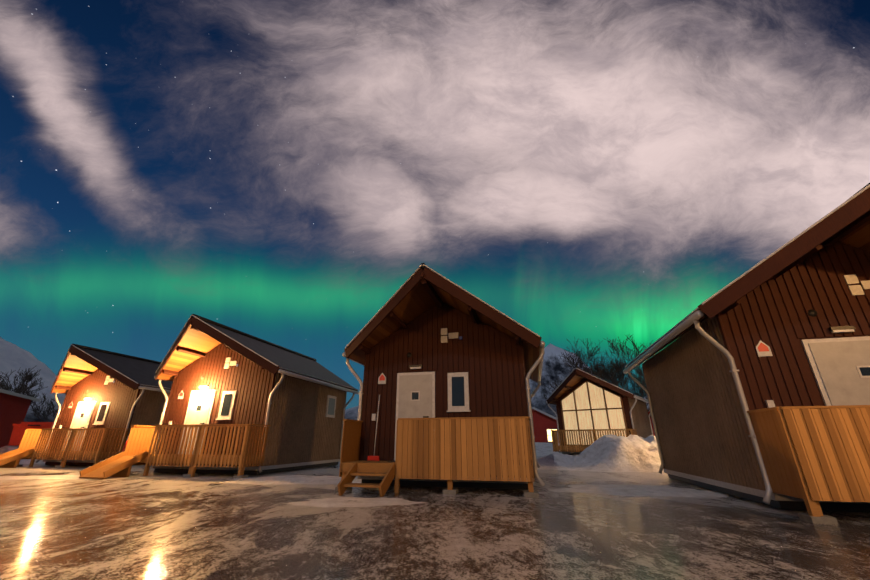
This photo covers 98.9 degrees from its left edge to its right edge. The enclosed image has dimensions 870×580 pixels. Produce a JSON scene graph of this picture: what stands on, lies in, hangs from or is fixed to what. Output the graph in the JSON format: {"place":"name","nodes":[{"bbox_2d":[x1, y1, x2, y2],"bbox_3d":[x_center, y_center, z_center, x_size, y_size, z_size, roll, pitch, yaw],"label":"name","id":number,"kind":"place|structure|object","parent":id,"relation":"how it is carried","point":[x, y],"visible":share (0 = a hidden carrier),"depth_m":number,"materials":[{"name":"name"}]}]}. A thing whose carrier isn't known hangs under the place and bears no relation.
{"place":"outdoors","nodes":[
{"label":"outdoors","id":0,"kind":"place"},
{"bbox_2d":[0,337,65,421],"bbox_3d":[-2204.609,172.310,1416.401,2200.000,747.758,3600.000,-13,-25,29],"label":"mountain","id":1,"kind":"structure","parent":0,"point":[13,357],"depth_m":1518.59,"materials":[{"name":"white snow"}]},
{"bbox_2d":[0,456,869,579],"bbox_3d":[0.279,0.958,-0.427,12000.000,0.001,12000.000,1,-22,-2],"label":"ground","id":2,"kind":"structure","parent":0,"point":[136,524],"depth_m":4.51,"materials":[{"name":"ice"}]},
{"bbox_2d":[0,389,40,447],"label":"red house","id":3,"kind":"structure","parent":2,"relation":"on","point":[14,406],"depth_m":26.67,"materials":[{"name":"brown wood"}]},
{"bbox_2d":[0,366,45,397],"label":"tree","id":4,"kind":"object","parent":2,"relation":"on","point":[23,387],"visible":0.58,"depth_m":33.25,"materials":[{"name":"brown plant"}]},
{"bbox_2d":[0,446,45,463],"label":"snowbank","id":5,"kind":"object","parent":2,"relation":"on","point":[4,449],"visible":0.02,"depth_m":18.46,"materials":[{"name":"white snow"}]},
{"bbox_2d":[8,422,53,445],"bbox_3d":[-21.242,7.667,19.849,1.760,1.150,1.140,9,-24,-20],"label":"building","id":6,"kind":"structure","parent":5,"relation":"on","point":[18,431],"depth_m":19.36,"materials":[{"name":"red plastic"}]},
{"bbox_2d":[29,393,65,421],"bbox_3d":[-33.660,11.042,34.367,6.168,7.608,3.907,13,-26,-30],"label":"tree","id":7,"kind":"object","parent":2,"relation":"on","point":[45,417],"visible":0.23,"depth_m":33.36,"materials":[{"name":"brown plant"}]},
{"bbox_2d":[0,475,113,479],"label":"snow patch","id":8,"kind":"object","parent":2,"relation":"on","point":[41,477],"visible":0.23,"depth_m":11.01,"materials":[{"name":"white snow"}]},
{"bbox_2d":[0,344,172,467],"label":"cabin","id":9,"kind":"object","parent":2,"relation":"on","point":[111,398],"visible":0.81,"depth_m":16.88,"materials":[{"name":"wood"}]},
{"bbox_2d":[79,314,359,478],"bbox_3d":[-7.288,4.519,15.013,5.380,5.064,8.191,-5,-23,13],"label":"cabin","id":10,"kind":"object","parent":2,"relation":"on","point":[241,404],"visible":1,"depth_m":13.21,"materials":[{"name":"wood"}]},
{"bbox_2d":[219,475,361,484],"bbox_3d":[-3.737,5.353,10.596,7.200,0.149,4.000,1,-22,-2],"label":"snow patch","id":11,"kind":"object","parent":2,"relation":"on","point":[291,479],"visible":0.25,"depth_m":10.01,"materials":[{"name":"white snow"}]},
{"bbox_2d":[288,497,425,507],"bbox_3d":[-1.596,3.887,6.844,5.200,0.055,2.200,1,-22,-2],"label":"snow patch","id":12,"kind":"object","parent":2,"relation":"on","point":[344,502],"visible":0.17,"depth_m":6.68,"materials":[{"name":"white snow"}]},
{"bbox_2d":[335,263,544,497],"bbox_3d":[0.642,3.115,11.539,5.380,5.064,7.892,-5,-23,13],"label":"cabin","id":13,"kind":"object","parent":2,"relation":"on","point":[451,368],"visible":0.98,"depth_m":9.35,"materials":[{"name":"wood"}]},
{"bbox_2d":[535,442,561,455],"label":"snow bank","id":14,"kind":"structure","parent":2,"relation":"on","point":[543,448],"depth_m":28.89,"materials":[{"name":"white snow"}]},
{"bbox_2d":[536,451,573,469],"bbox_3d":[4.865,7.307,16.066,7.200,0.623,5.200,1,-22,-2],"label":"snow pile","id":15,"kind":"object","parent":2,"relation":"on","point":[554,460],"visible":0.15,"depth_m":15.16,"materials":[{"name":"white snow"}]},
{"bbox_2d":[541,336,635,405],"bbox_3d":[14.265,9.744,34.736,8.249,10.312,7.256,1,-22,-2],"label":"tree","id":16,"kind":"object","parent":2,"relation":"on","point":[601,357],"visible":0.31,"depth_m":35.24,"materials":[{"name":"brown plant"}]},
{"bbox_2d":[558,338,626,386],"bbox_3d":[16.210,9.685,36.215,6.975,11.519,6.032,17,-28,-36],"label":"tree","id":17,"kind":"object","parent":2,"relation":"on","point":[579,356],"visible":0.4,"depth_m":36.80,"materials":[{"name":"brown plant"}]},
{"bbox_2d":[587,350,618,382],"bbox_3d":[17.121,11.304,37.646,4.723,9.614,8.655,1,-22,-2],"label":"tree","id":18,"kind":"object","parent":2,"relation":"on","point":[610,365],"visible":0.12,"depth_m":36.70,"materials":[{"name":"brown plant"}]},
{"bbox_2d":[569,434,663,471],"bbox_3d":[8.002,6.625,15.273,10.000,1.294,6.800,1,-22,-2],"label":"snow pile","id":19,"kind":"object","parent":2,"relation":"on","point":[615,453],"visible":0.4,"depth_m":14.44,"materials":[{"name":"white snow"}]},
{"bbox_2d":[592,336,656,414],"bbox_3d":[18.952,9.806,35.021,8.386,10.452,8.372,-18,-28,37],"label":"tree","id":20,"kind":"object","parent":2,"relation":"on","point":[638,371],"visible":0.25,"depth_m":35.32,"materials":[{"name":"brown plant"}]},
{"bbox_2d":[605,364,650,416],"bbox_3d":[19.939,11.502,36.749,6.769,8.560,6.721,1,-22,-2],"label":"tree","id":21,"kind":"object","parent":2,"relation":"on","point":[637,389],"visible":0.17,"depth_m":37.41,"materials":[{"name":"brown plant"}]},
{"bbox_2d":[548,485,728,497],"bbox_3d":[4.548,4.499,8.447,6.000,0.122,4.000,1,-22,-2],"label":"snow patch","id":22,"kind":"object","parent":2,"relation":"on","point":[640,490],"visible":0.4,"depth_m":8.01,"materials":[{"name":"white snow"}]},
{"bbox_2d":[623,183,869,523],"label":"cabin","id":23,"kind":"object","parent":2,"relation":"on","point":[757,380],"visible":0.96,"depth_m":6.70,"materials":[{"name":"wood"}]},
{"bbox_2d":[0,0,869,409],"label":"sky","id":24,"kind":"structure","parent":0,"point":[273,171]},
{"bbox_2d":[344,343,648,419],"bbox_3d":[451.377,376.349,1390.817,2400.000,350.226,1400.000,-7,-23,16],"label":"mountain","id":25,"kind":"structure","parent":0,"point":[553,366],"depth_m":1276.72,"materials":[{"name":"white snow"}]},
{"bbox_2d":[532,407,558,442],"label":"red house","id":26,"kind":"structure","parent":0,"point":[544,424],"depth_m":41.29,"materials":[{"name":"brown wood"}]},
{"bbox_2d":[648,410,654,435],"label":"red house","id":27,"kind":"structure","parent":0,"point":[652,424],"depth_m":38.50,"materials":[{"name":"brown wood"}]},
{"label":"snow","id":28,"kind":"structure","parent":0},
{"bbox_2d":[546,367,653,454],"bbox_3d":[10.872,8.146,24.310,5.380,5.064,7.892,-16,-27,35],"label":"cabin","id":29,"kind":"object","parent":28,"relation":"on","point":[591,408],"visible":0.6,"depth_m":22.72,"materials":[{"name":"wood"}]}
]}

